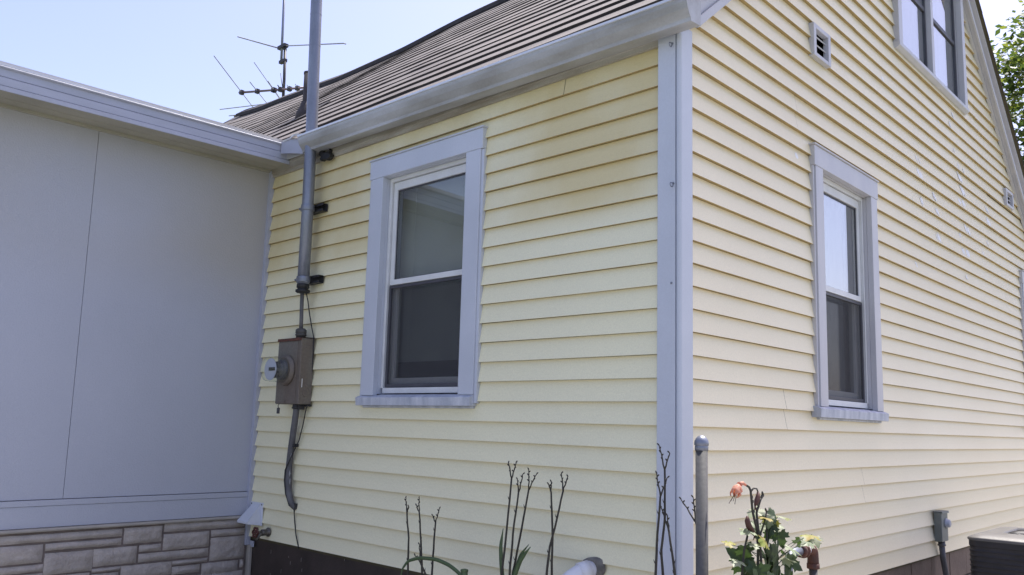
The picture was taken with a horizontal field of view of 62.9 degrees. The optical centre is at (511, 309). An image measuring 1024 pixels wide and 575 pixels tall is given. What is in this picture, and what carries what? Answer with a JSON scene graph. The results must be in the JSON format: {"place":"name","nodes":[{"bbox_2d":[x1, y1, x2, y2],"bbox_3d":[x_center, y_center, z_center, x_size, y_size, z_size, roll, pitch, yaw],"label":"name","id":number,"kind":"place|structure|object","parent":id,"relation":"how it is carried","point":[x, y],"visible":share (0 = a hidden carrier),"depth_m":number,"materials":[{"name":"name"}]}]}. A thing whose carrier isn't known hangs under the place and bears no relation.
{"place":"outdoors","nodes":[
{"label":"outdoors","id":0,"kind":"place"},
{"bbox_2d":[0,0,1023,155],"label":"sky","id":1,"kind":"structure","parent":0,"point":[159,52],"materials":[{"name":"blue"}]},
{"label":"paved walk","id":2,"kind":"structure","parent":0,"visible":0},
{"bbox_2d":[679,495,695,524],"bbox_3d":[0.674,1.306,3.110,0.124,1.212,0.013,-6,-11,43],"label":"flower stalk","id":3,"kind":"object","parent":2,"relation":"on","point":[694,505],"visible":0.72,"depth_m":3.19,"materials":[{"name":"brown plant"}]},
{"bbox_2d":[694,435,708,574],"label":"fence post","id":4,"kind":"object","parent":2,"relation":"on","point":[701,443],"visible":1,"depth_m":3.06,"materials":[{"name":"metal"}]},
{"bbox_3d":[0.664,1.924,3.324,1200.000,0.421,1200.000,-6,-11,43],"label":"ground","id":5,"kind":"structure","parent":0,"visible":0},
{"bbox_2d":[0,61,303,574],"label":"house addition","id":6,"kind":"structure","parent":5,"relation":"on","point":[135,234],"depth_m":5.23,"materials":[{"name":"white metal"}]},
{"bbox_2d":[224,0,1023,574],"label":"yellow house","id":7,"kind":"structure","parent":5,"relation":"on","point":[600,250],"depth_m":4.63,"materials":[{"name":"beige plastic"}]},
{"bbox_2d":[237,501,263,525],"bbox_3d":[-1.768,1.378,5.645,0.160,0.152,0.106,-6,-11,43],"label":"dryer vent hood","id":8,"kind":"object","parent":7,"relation":"attached to","point":[252,514],"visible":1,"depth_m":5.63,"materials":[{"name":"white plastic"}]},
{"bbox_2d":[252,527,270,540],"bbox_3d":[-1.650,1.475,5.514,0.077,0.091,0.110,-6,-11,43],"label":"garden tap","id":9,"kind":"object","parent":7,"relation":"attached to","point":[256,534],"visible":1,"depth_m":5.50,"materials":[{"name":"metal"}]},
{"bbox_2d":[214,0,345,115],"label":"tv antenna","id":10,"kind":"object","parent":7,"relation":"on","point":[283,59],"visible":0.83,"depth_m":14.00,"materials":[{"name":"metal"}]},
{"bbox_2d":[260,337,314,413],"bbox_3d":[-1.472,0.423,5.411,0.286,0.495,0.268,-6,-11,43],"label":"electric meter","id":11,"kind":"object","parent":7,"relation":"attached to","point":[290,370],"visible":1,"depth_m":5.38,"materials":[{"name":"grey metal"}]},
{"bbox_2d":[285,409,298,509],"bbox_3d":[-1.417,0.954,5.405,0.130,0.667,0.085,-6,-11,43],"label":"cable","id":12,"kind":"object","parent":11,"relation":"attached to","point":[288,473],"visible":1,"depth_m":5.40,"materials":[{"name":"metal"}]},
{"bbox_2d":[284,293,313,548],"bbox_3d":[-1.379,0.694,5.408,0.184,1.650,0.076,-6,-11,43],"label":"thin wire","id":13,"kind":"object","parent":7,"relation":"attached to","point":[302,425],"visible":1,"depth_m":5.40,"materials":[{"name":"black rubber"}]},
{"bbox_2d":[294,0,327,293],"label":"service mast","id":14,"kind":"object","parent":7,"relation":"attached to","point":[304,279],"visible":1,"depth_m":5.55,"materials":[{"name":"metal"}]},
{"bbox_2d":[295,293,306,337],"bbox_3d":[-1.371,0.034,5.473,0.072,0.315,0.072,-6,-11,43],"label":"entry cable","id":15,"kind":"object","parent":14,"relation":"attached to","point":[300,331],"visible":0.96,"depth_m":5.45,"materials":[{"name":"metal"}]},
{"bbox_2d":[319,149,333,161],"bbox_3d":[-1.234,-1.025,5.565,0.130,0.077,0.038,-6,-11,43],"label":"bracket","id":16,"kind":"object","parent":7,"relation":"attached to","point":[328,155],"visible":1,"depth_m":5.54,"materials":[{"name":"black metal"}]},
{"bbox_2d":[355,125,487,408],"bbox_3d":[-0.488,-0.198,4.825,1.011,1.525,0.186,-6,-11,43],"label":"window","id":17,"kind":"structure","parent":7,"relation":"in","point":[422,327],"depth_m":4.86,"materials":[{"name":"white paint"}]},
{"bbox_2d":[562,557,604,574],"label":"drain elbow","id":18,"kind":"object","parent":7,"relation":"attached to","point":[592,566],"visible":1,"depth_m":3.67,"materials":[{"name":"white plastic"}]},
{"bbox_2d":[808,142,888,422],"bbox_3d":[1.918,-0.112,4.961,0.218,1.535,0.989,-6,-11,43],"label":"window","id":19,"kind":"structure","parent":7,"relation":"in","point":[847,343],"depth_m":5.00,"materials":[{"name":"paint"}]},
{"bbox_2d":[892,0,968,114],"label":"window","id":20,"kind":"structure","parent":7,"relation":"in","point":[929,34],"depth_m":6.69,"materials":[{"name":"clear glass"}]},
{"bbox_2d":[933,510,950,574],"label":"disconnect box","id":21,"kind":"object","parent":7,"relation":"attached to","point":[942,523],"visible":1,"depth_m":5.70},
{"bbox_2d":[1018,270,1023,366],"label":"window","id":22,"kind":"structure","parent":7,"relation":"in","point":[1021,272],"depth_m":8.00,"materials":[{"name":"paint"}]},
{"bbox_2d":[784,545,819,574],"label":"pipe riser","id":23,"kind":"object","parent":5,"relation":"on","point":[810,554],"visible":0.71,"depth_m":3.76,"materials":[{"name":"metal"}]},
{"bbox_2d":[967,527,1023,574],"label":"air conditioner","id":24,"kind":"object","parent":5,"relation":"on","point":[998,551],"visible":1,"depth_m":4.88,"materials":[{"name":"paint"}]},
{"bbox_2d":[989,0,1023,162],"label":"leafy tree","id":25,"kind":"object","parent":5,"relation":"on","point":[1010,79],"visible":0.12,"depth_m":17.10,"materials":[{"name":"green plant"}]},
{"label":"flower bed soil","id":26,"kind":"structure","parent":5,"relation":"on","visible":0},
{"bbox_2d":[404,496,409,574],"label":"flower stalk","id":27,"kind":"object","parent":26,"relation":"on","point":[407,557],"visible":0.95,"depth_m":4.10,"materials":[{"name":"brown plant"}]},
{"bbox_2d":[415,496,422,574],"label":"flower stalk","id":28,"kind":"object","parent":26,"relation":"on","point":[420,532],"visible":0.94,"depth_m":4.11,"materials":[{"name":"brown plant"}]},
{"bbox_2d":[414,542,426,574],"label":"flower stalk","id":29,"kind":"object","parent":26,"relation":"on","point":[423,569],"visible":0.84,"depth_m":4.00,"materials":[{"name":"brown plant"}]},
{"bbox_2d":[401,556,460,574],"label":"strap leaf","id":30,"kind":"object","parent":26,"relation":"on","point":[450,566],"visible":1,"depth_m":3.87,"materials":[{"name":"green plant"}]},
{"bbox_2d":[431,507,440,574],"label":"flower stalk","id":31,"kind":"object","parent":26,"relation":"on","point":[434,529],"visible":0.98,"depth_m":4.07,"materials":[{"name":"brown plant"}]},
{"bbox_2d":[460,569,467,574],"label":"garden stake","id":32,"kind":"object","parent":26,"relation":"on","point":[464,571],"visible":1,"depth_m":3.72,"materials":[{"name":"green"}]},
{"bbox_2d":[499,530,503,574],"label":"strap leaf","id":33,"kind":"object","parent":26,"relation":"on","point":[500,550],"visible":0.87,"depth_m":3.75,"materials":[{"name":"green plant"}]},
{"bbox_2d":[501,461,516,574],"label":"flower stalk","id":34,"kind":"object","parent":26,"relation":"on","point":[504,550],"visible":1,"depth_m":3.68,"materials":[{"name":"brown plant"}]},
{"bbox_2d":[508,472,524,574],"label":"flower stalk","id":35,"kind":"object","parent":26,"relation":"on","point":[512,540],"visible":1,"depth_m":3.69,"materials":[{"name":"brown plant"}]},
{"bbox_2d":[512,547,530,574],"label":"strap leaf","id":36,"kind":"object","parent":26,"relation":"on","point":[518,564],"visible":1,"depth_m":3.67,"materials":[{"name":"green plant"}]},
{"bbox_2d":[516,544,528,562],"bbox_3d":[0.020,1.496,3.632,0.116,0.944,0.006,-6,-11,43],"label":"strap leaf","id":37,"kind":"object","parent":26,"relation":"on","point":[522,552],"visible":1,"depth_m":3.68,"materials":[{"name":"green plant"}]},
{"bbox_2d":[511,468,537,574],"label":"flower stalk","id":38,"kind":"object","parent":26,"relation":"on","point":[519,539],"visible":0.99,"depth_m":3.71,"materials":[{"name":"brown plant"}]},
{"bbox_2d":[547,479,553,574],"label":"flower stalk","id":39,"kind":"object","parent":26,"relation":"on","point":[552,545],"visible":0.93,"depth_m":3.54,"materials":[{"name":"brown plant"}]},
{"bbox_2d":[545,471,567,574],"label":"flower stalk","id":40,"kind":"object","parent":26,"relation":"on","point":[549,550],"visible":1,"depth_m":3.48,"materials":[{"name":"brown plant"}]},
{"bbox_2d":[654,471,669,574],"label":"flower stalk","id":41,"kind":"object","parent":26,"relation":"on","point":[657,534],"visible":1,"depth_m":3.14,"materials":[{"name":"brown plant"}]},
{"bbox_2d":[657,443,669,574],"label":"flower stalk","id":42,"kind":"object","parent":26,"relation":"on","point":[662,541],"visible":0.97,"depth_m":3.17,"materials":[{"name":"brown plant"}]},
{"bbox_2d":[661,506,675,574],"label":"flower stalk","id":43,"kind":"object","parent":26,"relation":"on","point":[671,549],"visible":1,"depth_m":3.12,"materials":[{"name":"brown plant"}]},
{"bbox_2d":[729,481,766,574],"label":"lily plant","id":44,"kind":"object","parent":26,"relation":"on","point":[736,489],"visible":0.96,"depth_m":3.00,"materials":[{"name":"plant"}]},
{"bbox_2d":[721,506,823,574],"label":"flowering plant","id":45,"kind":"object","parent":26,"relation":"on","point":[770,555],"visible":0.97,"depth_m":3.07,"materials":[{"name":"green plant"}]}
]}

